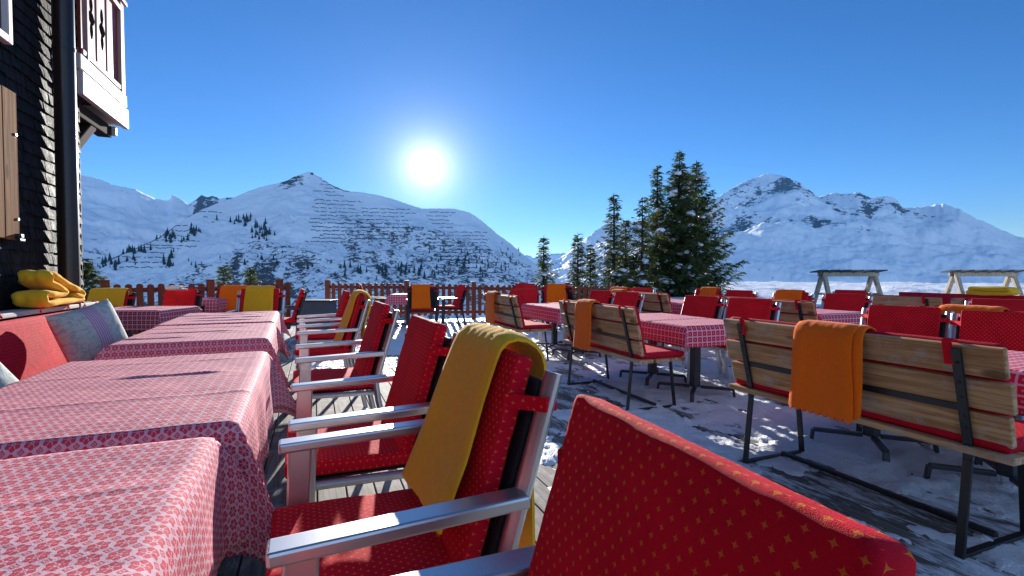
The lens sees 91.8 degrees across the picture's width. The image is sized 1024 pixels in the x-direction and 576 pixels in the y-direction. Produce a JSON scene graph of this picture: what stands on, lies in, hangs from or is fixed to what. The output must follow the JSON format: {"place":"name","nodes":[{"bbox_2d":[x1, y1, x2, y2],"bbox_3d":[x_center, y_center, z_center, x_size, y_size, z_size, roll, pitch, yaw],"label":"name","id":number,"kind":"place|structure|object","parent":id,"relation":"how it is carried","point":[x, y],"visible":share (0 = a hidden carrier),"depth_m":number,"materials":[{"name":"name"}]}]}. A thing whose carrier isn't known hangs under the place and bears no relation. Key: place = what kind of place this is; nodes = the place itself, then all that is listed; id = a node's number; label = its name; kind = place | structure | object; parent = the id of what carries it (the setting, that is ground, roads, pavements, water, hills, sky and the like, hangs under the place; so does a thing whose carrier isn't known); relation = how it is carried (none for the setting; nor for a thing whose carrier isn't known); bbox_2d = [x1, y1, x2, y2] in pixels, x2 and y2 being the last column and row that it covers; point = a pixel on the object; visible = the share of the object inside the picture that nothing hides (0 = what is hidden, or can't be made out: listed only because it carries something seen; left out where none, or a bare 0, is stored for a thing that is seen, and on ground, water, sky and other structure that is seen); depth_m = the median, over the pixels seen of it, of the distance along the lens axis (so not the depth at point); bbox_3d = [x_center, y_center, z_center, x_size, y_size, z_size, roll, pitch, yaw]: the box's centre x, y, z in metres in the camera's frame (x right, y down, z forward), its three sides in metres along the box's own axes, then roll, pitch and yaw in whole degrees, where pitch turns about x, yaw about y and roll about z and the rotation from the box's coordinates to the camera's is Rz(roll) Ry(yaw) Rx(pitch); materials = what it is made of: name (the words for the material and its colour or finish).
{"place":"outdoors","nodes":[
{"label":"outdoors","id":0,"kind":"place"},
{"bbox_2d":[80,174,230,269],"bbox_3d":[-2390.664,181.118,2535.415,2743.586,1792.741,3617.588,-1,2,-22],"label":"mountain","id":1,"kind":"structure","parent":0,"point":[116,220],"depth_m":2359.31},
{"bbox_2d":[84,172,563,341],"bbox_3d":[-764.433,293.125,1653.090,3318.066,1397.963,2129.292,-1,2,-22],"label":"mountain","id":2,"kind":"structure","parent":0,"point":[286,209],"depth_m":1399.31,"materials":[{"name":"snow"}]},
{"bbox_2d":[525,253,566,265],"bbox_3d":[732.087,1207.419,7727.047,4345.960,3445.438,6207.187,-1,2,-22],"label":"mountain","id":3,"kind":"structure","parent":0,"point":[552,256],"depth_m":6895.59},
{"bbox_2d":[79,0,1023,257],"label":"sky","id":4,"kind":"structure","parent":0,"point":[524,118],"materials":[{"name":"blue"}]},
{"bbox_2d":[133,326,1023,575],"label":"deck","id":5,"kind":"structure","parent":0,"point":[884,513],"depth_m":2.62,"materials":[{"name":"grey wood"}]},
{"bbox_2d":[0,300,98,380],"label":"bench","id":6,"kind":"object","parent":5,"relation":"on","point":[29,346],"depth_m":3.10,"materials":[{"name":"fabric"}]},
{"bbox_2d":[0,362,18,387],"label":"pillow","id":7,"kind":"object","parent":6,"relation":"on","point":[7,376],"visible":0.16,"depth_m":2.13,"materials":[{"name":"fabric"}]},
{"bbox_2d":[11,270,85,307],"bbox_3d":[-3.282,0.000,3.538,0.198,0.257,0.664,-1,2,-23],"label":"folded blanket","id":8,"kind":"object","parent":6,"relation":"on","point":[47,288],"visible":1,"depth_m":3.33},
{"bbox_2d":[45,299,127,361],"bbox_3d":[-2.873,0.314,3.387,0.255,0.400,0.400,-15,11,18],"label":"pillow","id":9,"kind":"object","parent":6,"relation":"on","point":[88,333],"visible":0.84,"depth_m":3.27,"materials":[{"name":"fabric"}]},
{"bbox_2d":[86,291,136,334],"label":"armchair","id":10,"kind":"object","parent":5,"relation":"on","point":[129,299],"visible":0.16,"depth_m":6.51,"materials":[{"name":"fabric"}]},
{"bbox_2d":[87,288,132,305],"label":"blanket","id":11,"kind":"object","parent":10,"relation":"on","point":[115,296],"visible":0.4,"depth_m":6.43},
{"bbox_2d":[137,289,202,333],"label":"armchair","id":12,"kind":"object","parent":5,"relation":"on","point":[190,297],"visible":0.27,"depth_m":7.36,"materials":[{"name":"fabric"}]},
{"bbox_2d":[100,279,290,335],"bbox_3d":[-5.358,0.433,8.703,2.869,1.167,0.131,-1,2,-42],"label":"picket fence","id":13,"kind":"object","parent":5,"relation":"on","point":[210,288],"visible":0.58,"depth_m":8.50,"materials":[{"name":"brown wood"}]},
{"bbox_2d":[201,287,220,312],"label":"armchair","id":14,"kind":"object","parent":5,"relation":"on","point":[217,294],"visible":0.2,"depth_m":8.19,"materials":[{"name":"red metal"}]},
{"bbox_2d":[216,285,246,312],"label":"blanket","id":15,"kind":"object","parent":14,"relation":"on","point":[229,293],"visible":0.41,"depth_m":8.16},
{"bbox_2d":[228,288,285,361],"bbox_3d":[-3.230,0.499,6.238,0.640,0.976,0.603,0,2,-10],"label":"armchair","id":16,"kind":"object","parent":5,"relation":"on","point":[278,301],"visible":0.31,"depth_m":6.44,"materials":[{"name":"fabric"}]},
{"bbox_2d":[243,285,275,311],"bbox_3d":[-3.254,0.206,6.410,0.371,0.475,0.306,0,2,-10],"label":"blanket","id":17,"kind":"object","parent":16,"relation":"on","point":[258,298],"visible":0.63,"depth_m":6.37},
{"bbox_2d":[284,288,307,329],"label":"armchair","id":18,"kind":"object","parent":5,"relation":"on","point":[298,306],"visible":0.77,"depth_m":7.18,"materials":[{"name":"fabric"}]},
{"bbox_2d":[295,290,350,369],"bbox_3d":[-2.077,0.519,5.507,0.603,0.976,0.640,-1,2,-23],"label":"armchair","id":19,"kind":"object","parent":5,"relation":"on","point":[338,314],"visible":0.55,"depth_m":5.34,"materials":[{"name":"fabric"}]},
{"bbox_2d":[295,295,369,407],"bbox_3d":[-1.616,0.547,4.442,0.603,0.976,0.640,-1,2,-23],"label":"armchair","id":20,"kind":"object","parent":5,"relation":"on","point":[352,330],"visible":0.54,"depth_m":4.27,"materials":[{"name":"metal"}]},
{"bbox_2d":[333,289,370,346],"bbox_3d":[-1.450,0.282,4.503,0.326,0.537,0.354,-1,2,-23],"label":"blanket","id":21,"kind":"object","parent":20,"relation":"on","point":[346,317],"visible":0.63,"depth_m":4.40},
{"bbox_2d":[293,301,399,408],"bbox_3d":[-1.065,0.582,3.155,0.603,0.976,0.640,-1,2,-23],"label":"armchair","id":22,"kind":"object","parent":5,"relation":"on","point":[371,354],"visible":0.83,"depth_m":3.00,"materials":[{"name":"fabric"}]},
{"bbox_2d":[284,315,456,502],"bbox_3d":[-0.562,0.614,1.957,0.603,0.976,0.640,-1,2,-23],"label":"armchair","id":23,"kind":"object","parent":5,"relation":"on","point":[424,352],"visible":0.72,"depth_m":1.80,"materials":[{"name":"fabric"}]},
{"bbox_2d":[265,348,561,575],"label":"armchair","id":24,"kind":"object","parent":5,"relation":"on","point":[482,513],"visible":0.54,"depth_m":1.09,"materials":[{"name":"fabric"}]},
{"bbox_2d":[402,323,546,547],"bbox_3d":[-0.105,0.397,1.304,0.312,0.593,0.372,-1,2,-23],"label":"blanket","id":25,"kind":"object","parent":24,"relation":"on","point":[434,468],"visible":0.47,"depth_m":1.24,"materials":[{"name":"fabric"}]},
{"bbox_2d":[586,291,644,359],"bbox_3d":[1.468,0.510,7.079,0.603,0.907,0.640,-1,2,-30],"label":"armchair","id":26,"kind":"object","parent":5,"relation":"on","point":[633,299],"visible":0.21,"depth_m":7.06,"materials":[{"name":"fabric"}]},
{"bbox_2d":[394,394,916,575],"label":"armchair","id":27,"kind":"object","parent":5,"relation":"on","point":[630,494],"visible":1,"depth_m":0.51,"materials":[{"name":"fabric"}]},
{"bbox_2d":[311,318,1023,575],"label":"trodden snow","id":28,"kind":"structure","parent":5,"relation":"on","point":[776,432],"depth_m":3.40,"materials":[{"name":"snow"}]},
{"bbox_2d":[294,299,337,329],"bbox_3d":[-3.799,0.559,9.646,0.680,0.663,0.460,0,2,-1],"label":"planter","id":29,"kind":"object","parent":28,"relation":"on","point":[318,306],"visible":0.59,"depth_m":9.44,"materials":[{"name":"grey metal"}]},
{"bbox_2d":[357,284,385,307],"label":"armchair","id":30,"kind":"object","parent":28,"relation":"on","point":[381,298],"visible":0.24,"depth_m":10.26,"materials":[{"name":"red metal"}]},
{"bbox_2d":[395,305,406,327],"bbox_3d":[-2.236,0.500,10.665,0.688,0.729,0.728,0,2,-4],"label":"pedestal table","id":31,"kind":"object","parent":28,"relation":"on","point":[399,324],"visible":0.29,"depth_m":10.62,"materials":[{"name":"grey metal"}]},
{"bbox_2d":[384,293,406,304],"bbox_3d":[-2.228,0.272,10.660,0.948,0.299,0.992,0,2,-4],"label":"tablecloth","id":32,"kind":"object","parent":31,"relation":"on","point":[397,299],"visible":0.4,"depth_m":10.26,"materials":[{"name":"fabric"}]},
{"bbox_2d":[406,286,438,328],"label":"armchair","id":33,"kind":"object","parent":28,"relation":"on","point":[434,299],"visible":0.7,"depth_m":9.72,"materials":[{"name":"red metal"}]},
{"bbox_2d":[412,284,430,308],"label":"blanket","id":34,"kind":"object","parent":33,"relation":"on","point":[420,295],"visible":0.98,"depth_m":9.61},
{"bbox_2d":[438,284,467,325],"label":"armchair","id":35,"kind":"object","parent":28,"relation":"on","point":[459,298],"visible":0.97,"depth_m":10.30,"materials":[{"name":"fabric"}]},
{"bbox_2d":[482,292,551,360],"bbox_3d":[0.032,0.517,6.939,0.555,0.895,1.400,-1,2,-21],"label":"garden bench","id":36,"kind":"object","parent":28,"relation":"on","point":[508,313],"visible":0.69,"depth_m":6.50,"materials":[{"name":"wood"}]},
{"bbox_2d":[485,291,500,323],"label":"blanket","id":37,"kind":"object","parent":36,"relation":"on","point":[489,316],"visible":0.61,"depth_m":6.92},
{"bbox_2d":[505,289,541,344],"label":"armchair","id":38,"kind":"object","parent":28,"relation":"on","point":[529,295],"visible":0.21,"depth_m":8.50,"materials":[{"name":"fabric"}]},
{"bbox_2d":[512,284,537,321],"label":"armchair","id":39,"kind":"object","parent":28,"relation":"on","point":[525,286],"visible":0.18,"depth_m":11.46,"materials":[{"name":"fabric"}]},
{"bbox_2d":[541,285,571,331],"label":"armchair","id":40,"kind":"object","parent":28,"relation":"on","point":[543,295],"visible":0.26,"depth_m":9.70,"materials":[{"name":"red metal"}]},
{"bbox_2d":[547,283,565,302],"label":"blanket","id":41,"kind":"object","parent":40,"relation":"on","point":[556,293],"visible":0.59,"depth_m":9.62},
{"bbox_2d":[535,322,600,360],"bbox_3d":[0.774,0.606,7.269,0.788,0.699,1.288,-1,2,-21],"label":"pedestal table","id":42,"kind":"object","parent":28,"relation":"on","point":[554,337],"visible":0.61,"depth_m":7.51,"materials":[{"name":"black metal"}]},
{"bbox_2d":[521,302,563,328],"bbox_3d":[0.768,0.385,7.260,1.036,0.288,1.542,-1,2,-21],"label":"tablecloth","id":43,"kind":"object","parent":42,"relation":"on","point":[549,312],"visible":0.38,"depth_m":7.06,"materials":[{"name":"fabric"}]},
{"bbox_2d":[565,285,578,300],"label":"armchair","id":44,"kind":"object","parent":28,"relation":"on","point":[569,290],"visible":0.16,"depth_m":9.56,"materials":[{"name":"red metal"}]},
{"bbox_2d":[563,290,614,346],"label":"armchair","id":45,"kind":"object","parent":28,"relation":"on","point":[603,297],"visible":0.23,"depth_m":7.77,"materials":[{"name":"fabric"}]},
{"bbox_2d":[559,299,684,410],"bbox_3d":[0.975,0.576,4.733,0.555,0.895,1.400,-1,2,-20],"label":"garden bench","id":46,"kind":"object","parent":28,"relation":"on","point":[616,331],"visible":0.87,"depth_m":4.31,"materials":[{"name":"brown wood"}]},
{"bbox_2d":[573,299,599,350],"bbox_3d":[0.745,0.343,4.726,0.228,0.476,0.324,-1,2,-20],"label":"blanket","id":47,"kind":"object","parent":46,"relation":"on","point":[582,329],"visible":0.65,"depth_m":4.65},
{"bbox_2d":[622,291,687,348],"bbox_3d":[2.147,0.497,7.683,0.555,0.895,1.400,-1,2,-22],"label":"garden bench","id":48,"kind":"object","parent":28,"relation":"on","point":[656,302],"visible":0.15,"depth_m":7.20,"materials":[{"name":"brown wood"}]},
{"bbox_2d":[619,341,735,401],"bbox_3d":[1.634,0.667,5.029,0.788,0.699,1.328,-1,2,-21],"label":"pedestal table","id":49,"kind":"object","parent":28,"relation":"on","point":[695,363],"visible":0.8,"depth_m":4.71,"materials":[{"name":"black metal"}]},
{"bbox_2d":[639,313,732,357],"bbox_3d":[1.634,0.432,5.022,1.017,0.257,1.560,-1,2,-21],"label":"tablecloth","id":50,"kind":"object","parent":49,"relation":"on","point":[684,331],"visible":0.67,"depth_m":4.42,"materials":[{"name":"fabric"}]},
{"bbox_2d":[679,295,725,378],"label":"armchair","id":51,"kind":"object","parent":28,"relation":"on","point":[712,307],"visible":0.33,"depth_m":5.68,"materials":[{"name":"fabric"}]},
{"bbox_2d":[695,289,723,295],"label":"armchair","id":52,"kind":"object","parent":28,"relation":"on","point":[697,292],"visible":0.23,"depth_m":8.47,"materials":[{"name":"fabric"}]},
{"bbox_2d":[699,287,720,295],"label":"blanket","id":53,"kind":"object","parent":52,"relation":"on","point":[707,291],"visible":0.27,"depth_m":8.57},
{"bbox_2d":[724,290,757,297],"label":"armchair","id":54,"kind":"object","parent":28,"relation":"on","point":[740,293],"visible":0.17,"depth_m":7.90,"materials":[{"name":"fabric"}]},
{"bbox_2d":[702,298,781,378],"bbox_3d":[2.291,0.565,5.039,0.603,0.907,0.640,-1,2,-36],"label":"armchair","id":55,"kind":"object","parent":28,"relation":"on","point":[765,309],"visible":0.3,"depth_m":5.10,"materials":[{"name":"fabric"}]},
{"bbox_2d":[716,296,817,366],"bbox_3d":[2.975,0.551,5.657,0.555,0.895,1.400,-1,2,-21],"label":"garden bench","id":56,"kind":"object","parent":28,"relation":"on","point":[794,311],"visible":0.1,"depth_m":5.13,"materials":[{"name":"red fabric"}]},
{"bbox_2d":[772,292,814,300],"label":"armchair","id":57,"kind":"object","parent":28,"relation":"on","point":[806,296],"visible":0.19,"depth_m":7.00,"materials":[{"name":"fabric"}]},
{"bbox_2d":[774,289,805,299],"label":"blanket","id":58,"kind":"object","parent":57,"relation":"on","point":[790,294],"visible":0.23,"depth_m":7.17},
{"bbox_2d":[816,290,872,308],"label":"armchair","id":59,"kind":"object","parent":28,"relation":"on","point":[851,292],"visible":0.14,"depth_m":8.01,"materials":[{"name":"fabric"}]},
{"bbox_2d":[840,293,942,306],"bbox_3d":[5.043,0.526,6.598,0.555,0.895,1.400,-1,2,-22],"label":"garden bench","id":60,"kind":"object","parent":28,"relation":"on","point":[900,300],"visible":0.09,"depth_m":6.22,"materials":[{"name":"red fabric"}]},
{"bbox_2d":[833,305,954,420],"bbox_3d":[2.902,0.599,3.775,0.603,0.907,0.640,-1,2,-38],"label":"armchair","id":61,"kind":"object","parent":28,"relation":"on","point":[928,321],"visible":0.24,"depth_m":3.84,"materials":[{"name":"fabric"}]},
{"bbox_2d":[809,415,1021,486],"bbox_3d":[2.512,0.722,2.957,0.788,0.699,1.408,-1,2,-21],"label":"pedestal table","id":62,"kind":"object","parent":28,"relation":"on","point":[1001,469],"visible":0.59,"depth_m":2.96,"materials":[{"name":"black metal"}]},
{"bbox_2d":[1008,350,1023,415],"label":"tablecloth","id":63,"kind":"object","parent":62,"relation":"on","point":[1016,362],"visible":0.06,"depth_m":2.30,"materials":[{"name":"fabric"}]},
{"bbox_2d":[899,292,1023,304],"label":"cushioned wall bench","id":64,"kind":"object","parent":28,"relation":"on","point":[946,297],"visible":0.17,"depth_m":7.50,"materials":[{"name":"fabric"}]},
{"bbox_2d":[966,286,1019,295],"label":"folded blanket","id":65,"kind":"object","parent":64,"relation":"on","point":[989,290],"visible":1,"depth_m":6.90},
{"bbox_2d":[912,305,1023,420],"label":"garden bench","id":66,"kind":"object","parent":28,"relation":"on","point":[1003,311],"visible":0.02,"depth_m":3.63,"materials":[{"name":"red fabric"}]},
{"bbox_2d":[938,304,1008,316],"bbox_3d":[3.548,0.367,3.814,0.228,0.474,0.431,-1,2,-22],"label":"blanket","id":67,"kind":"object","parent":66,"relation":"on","point":[957,308],"visible":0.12,"depth_m":3.79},
{"bbox_2d":[924,310,1023,447],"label":"armchair","id":68,"kind":"object","parent":28,"relation":"on","point":[1006,329],"visible":0.23,"depth_m":3.32,"materials":[{"name":"fabric"}]},
{"bbox_2d":[950,297,1016,304],"bbox_3d":[5.587,0.563,5.232,0.555,0.895,1.400,-1,2,-22],"label":"garden bench","id":69,"kind":"object","parent":28,"relation":"on","point":[959,300],"visible":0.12,"depth_m":5.67,"materials":[{"name":"red fabric"}]},
{"bbox_2d":[965,298,1023,310],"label":"armchair","id":70,"kind":"object","parent":28,"relation":"on","point":[1014,305],"visible":0.16,"depth_m":4.97,"materials":[{"name":"fabric"}]},
{"bbox_2d":[820,293,872,311],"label":"armchair","id":71,"kind":"object","parent":5,"relation":"on","point":[845,302],"visible":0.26,"depth_m":6.43,"materials":[{"name":"fabric"}]},
{"bbox_2d":[723,317,1023,559],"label":"garden bench","id":72,"kind":"object","parent":5,"relation":"on","point":[959,395],"visible":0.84,"depth_m":2.15,"materials":[{"name":"wood"}]},
{"bbox_2d":[788,320,858,423],"bbox_3d":[1.617,0.402,2.499,0.224,0.468,0.335,-1,2,-21],"label":"blanket","id":73,"kind":"object","parent":72,"relation":"on","point":[821,377],"visible":0.92,"depth_m":2.45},
{"bbox_2d":[851,324,875,419],"bbox_3d":[1.672,0.396,2.411,0.215,0.444,0.180,-1,2,-21],"label":"blanket","id":74,"kind":"object","parent":72,"relation":"on","point":[857,356],"visible":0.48,"depth_m":2.31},
{"bbox_2d":[237,281,1023,575],"bbox_3d":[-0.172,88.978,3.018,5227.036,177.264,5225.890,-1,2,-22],"label":"snow field","id":75,"kind":"structure","parent":0,"point":[767,290],"depth_m":21.82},
{"bbox_2d":[0,0,128,320],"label":"chalet","id":76,"kind":"object","parent":75,"relation":"on","point":[63,98],"visible":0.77,"depth_m":3.79,"materials":[{"name":"wood"}]},
{"bbox_2d":[0,0,12,44],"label":"window","id":77,"kind":"structure","parent":76,"relation":"in","point":[6,27],"depth_m":3.22,"materials":[{"name":"white paint"}]},
{"bbox_2d":[82,258,110,301],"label":"spruce tree","id":78,"kind":"object","parent":75,"relation":"on","point":[88,275],"visible":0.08,"depth_m":9.09,"materials":[{"name":"green plant"}]},
{"bbox_2d":[215,266,234,296],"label":"spruce tree","id":79,"kind":"object","parent":75,"relation":"on","point":[222,271],"visible":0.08,"depth_m":13.24,"materials":[{"name":"green plant"}]},
{"bbox_2d":[240,267,260,285],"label":"spruce tree","id":80,"kind":"object","parent":75,"relation":"on","point":[251,278],"visible":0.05,"depth_m":14.19,"materials":[{"name":"green plant"}]},
{"bbox_2d":[324,280,624,320],"bbox_3d":[-0.782,0.356,12.496,7.677,1.117,0.315,0,2,-5],"label":"picket fence","id":81,"kind":"object","parent":75,"relation":"on","point":[473,288],"visible":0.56,"depth_m":12.32,"materials":[{"name":"brown wood"}]},
{"bbox_2d":[531,238,558,286],"bbox_3d":[0.959,0.243,15.536,1.598,3.761,1.679,0,2,1],"label":"spruce tree","id":82,"kind":"object","parent":75,"relation":"on","point":[545,280],"visible":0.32,"depth_m":15.40,"materials":[{"name":"green plant"}]},
{"bbox_2d":[566,233,593,298],"bbox_3d":[2.051,0.083,14.985,1.544,3.512,1.538,0,2,-11],"label":"spruce tree","id":83,"kind":"object","parent":75,"relation":"on","point":[579,269],"visible":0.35,"depth_m":14.91,"materials":[{"name":"green plant"}]},
{"bbox_2d":[583,245,599,296],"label":"spruce tree","id":84,"kind":"object","parent":75,"relation":"on","point":[590,269],"visible":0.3,"depth_m":15.96,"materials":[{"name":"green plant"}]},
{"bbox_2d":[589,195,643,287],"bbox_3d":[3.346,-0.851,15.965,1.980,4.397,2.104,1,2,19],"label":"spruce tree","id":85,"kind":"object","parent":75,"relation":"on","point":[612,260],"visible":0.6,"depth_m":15.86,"materials":[{"name":"green plant"}]},
{"bbox_2d":[604,220,639,287],"bbox_3d":[3.916,-0.598,16.983,1.414,3.458,1.591,-1,2,-34],"label":"spruce tree","id":86,"kind":"object","parent":75,"relation":"on","point":[626,236],"visible":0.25,"depth_m":16.88,"materials":[{"name":"green plant"}]},
{"bbox_2d":[619,197,674,292],"bbox_3d":[4.371,-1.133,16.453,2.001,3.780,1.959,1,2,24],"label":"spruce tree","id":87,"kind":"object","parent":75,"relation":"on","point":[644,258],"visible":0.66,"depth_m":16.34,"materials":[{"name":"green plant"}]},
{"bbox_2d":[634,165,681,288],"bbox_3d":[5.257,-1.885,17.827,2.159,4.990,2.323,1,2,33],"label":"spruce tree","id":88,"kind":"object","parent":75,"relation":"on","point":[656,195],"visible":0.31,"depth_m":17.72,"materials":[{"name":"green plant"}]},
{"bbox_2d":[622,150,732,296],"bbox_3d":[5.714,-2.043,17.053,3.144,5.332,3.249,-1,2,-34],"label":"spruce tree","id":89,"kind":"object","parent":75,"relation":"on","point":[677,214],"visible":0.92,"depth_m":16.59,"materials":[{"name":"green plant"}]},
{"bbox_2d":[652,160,750,295],"bbox_3d":[6.464,-1.925,17.766,3.979,5.307,3.803,-1,2,-30],"label":"spruce tree","id":90,"kind":"object","parent":75,"relation":"on","point":[703,213],"visible":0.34,"depth_m":17.45,"materials":[{"name":"green plant"}]},
{"bbox_2d":[810,270,887,303],"bbox_3d":[8.136,0.147,12.018,1.678,1.182,0.992,0,2,-1],"label":"trestle","id":91,"kind":"object","parent":75,"relation":"on","point":[872,275],"visible":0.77,"depth_m":11.89,"materials":[{"name":"grey wood"}]},
{"bbox_2d":[940,270,1023,295],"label":"trestle","id":92,"kind":"object","parent":75,"relation":"on","point":[1010,275],"visible":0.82,"depth_m":11.93,"materials":[{"name":"grey wood"}]},
{"bbox_2d":[545,173,1023,287],"bbox_3d":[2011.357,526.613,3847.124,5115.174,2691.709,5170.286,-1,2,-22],"label":"mountain","id":93,"kind":"structure","parent":0,"point":[783,229],"depth_m":2512.17,"materials":[{"name":"snow"}]},
{"bbox_3d":[-0.844,0.770,0.438,0.808,0.739,1.428,-1,2,-23],"label":"pedestal table","id":94,"kind":"object","parent":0,"visible":0},
{"bbox_2d":[0,437,246,575],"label":"tablecloth","id":95,"kind":"object","parent":94,"relation":"on","point":[172,508],"visible":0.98,"depth_m":0.90,"materials":[{"name":"fabric"}]},
{"bbox_3d":[-1.415,0.732,1.846,0.828,0.739,1.368,-1,2,-23],"label":"pedestal table","id":96,"kind":"object","parent":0,"visible":0},
{"bbox_2d":[0,351,296,563],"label":"tablecloth","id":97,"kind":"object","parent":96,"relation":"on","point":[232,403],"visible":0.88,"depth_m":1.55,"materials":[{"name":"fabric"}]},
{"bbox_3d":[-2.170,0.687,3.526,0.828,0.739,1.228,-1,2,-24],"label":"pedestal table","id":98,"kind":"object","parent":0,"visible":0},
{"bbox_2d":[93,323,290,389],"bbox_3d":[-2.170,0.468,3.520,1.103,0.331,1.391,-1,2,-24],"label":"tablecloth","id":99,"kind":"object","parent":98,"relation":"on","point":[159,341],"visible":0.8,"depth_m":3.12,"materials":[{"name":"fabric"}]},
{"bbox_3d":[-2.738,0.654,4.763,0.848,0.739,1.348,-1,2,-24],"label":"pedestal table","id":100,"kind":"object","parent":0,"visible":0},
{"bbox_2d":[153,311,290,358],"bbox_3d":[-2.738,0.434,4.757,1.127,0.331,1.611,-1,2,-24],"label":"tablecloth","id":101,"kind":"object","parent":100,"relation":"on","point":[275,317],"visible":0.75,"depth_m":4.57,"materials":[{"name":"fabric"}]},
{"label":"pedestal table","id":102,"kind":"object","parent":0,"visible":0},
{"bbox_2d":[816,309,861,324],"bbox_3d":[3.532,0.412,6.209,1.050,0.300,1.552,-1,2,-21],"label":"tablecloth","id":103,"kind":"object","parent":102,"relation":"on","point":[842,316],"visible":0.16,"depth_m":5.59,"materials":[{"name":"fabric"}]},
{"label":"pedestal table","id":104,"kind":"object","parent":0,"visible":0},
{"bbox_2d":[670,299,683,314],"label":"tablecloth","id":105,"kind":"object","parent":104,"relation":"on","point":[677,305],"visible":0.23,"depth_m":7.70,"materials":[{"name":"fabric"}]},
{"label":"pedestal table","id":106,"kind":"object","parent":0,"visible":0},
{"bbox_2d":[113,306,202,330],"bbox_3d":[-4.662,0.395,5.993,1.501,0.313,1.076,0,2,-4],"label":"tablecloth","id":107,"kind":"object","parent":106,"relation":"on","point":[138,318],"visible":0.49,"depth_m":5.61,"materials":[{"name":"fabric"}]},
{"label":"pedestal table","id":108,"kind":"object","parent":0,"visible":0},
{"bbox_2d":[201,297,226,312],"bbox_3d":[-4.989,0.310,8.164,0.895,0.297,0.983,0,2,-4],"label":"tablecloth","id":109,"kind":"object","parent":108,"relation":"on","point":[214,304],"visible":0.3,"depth_m":7.82,"materials":[{"name":"fabric"}]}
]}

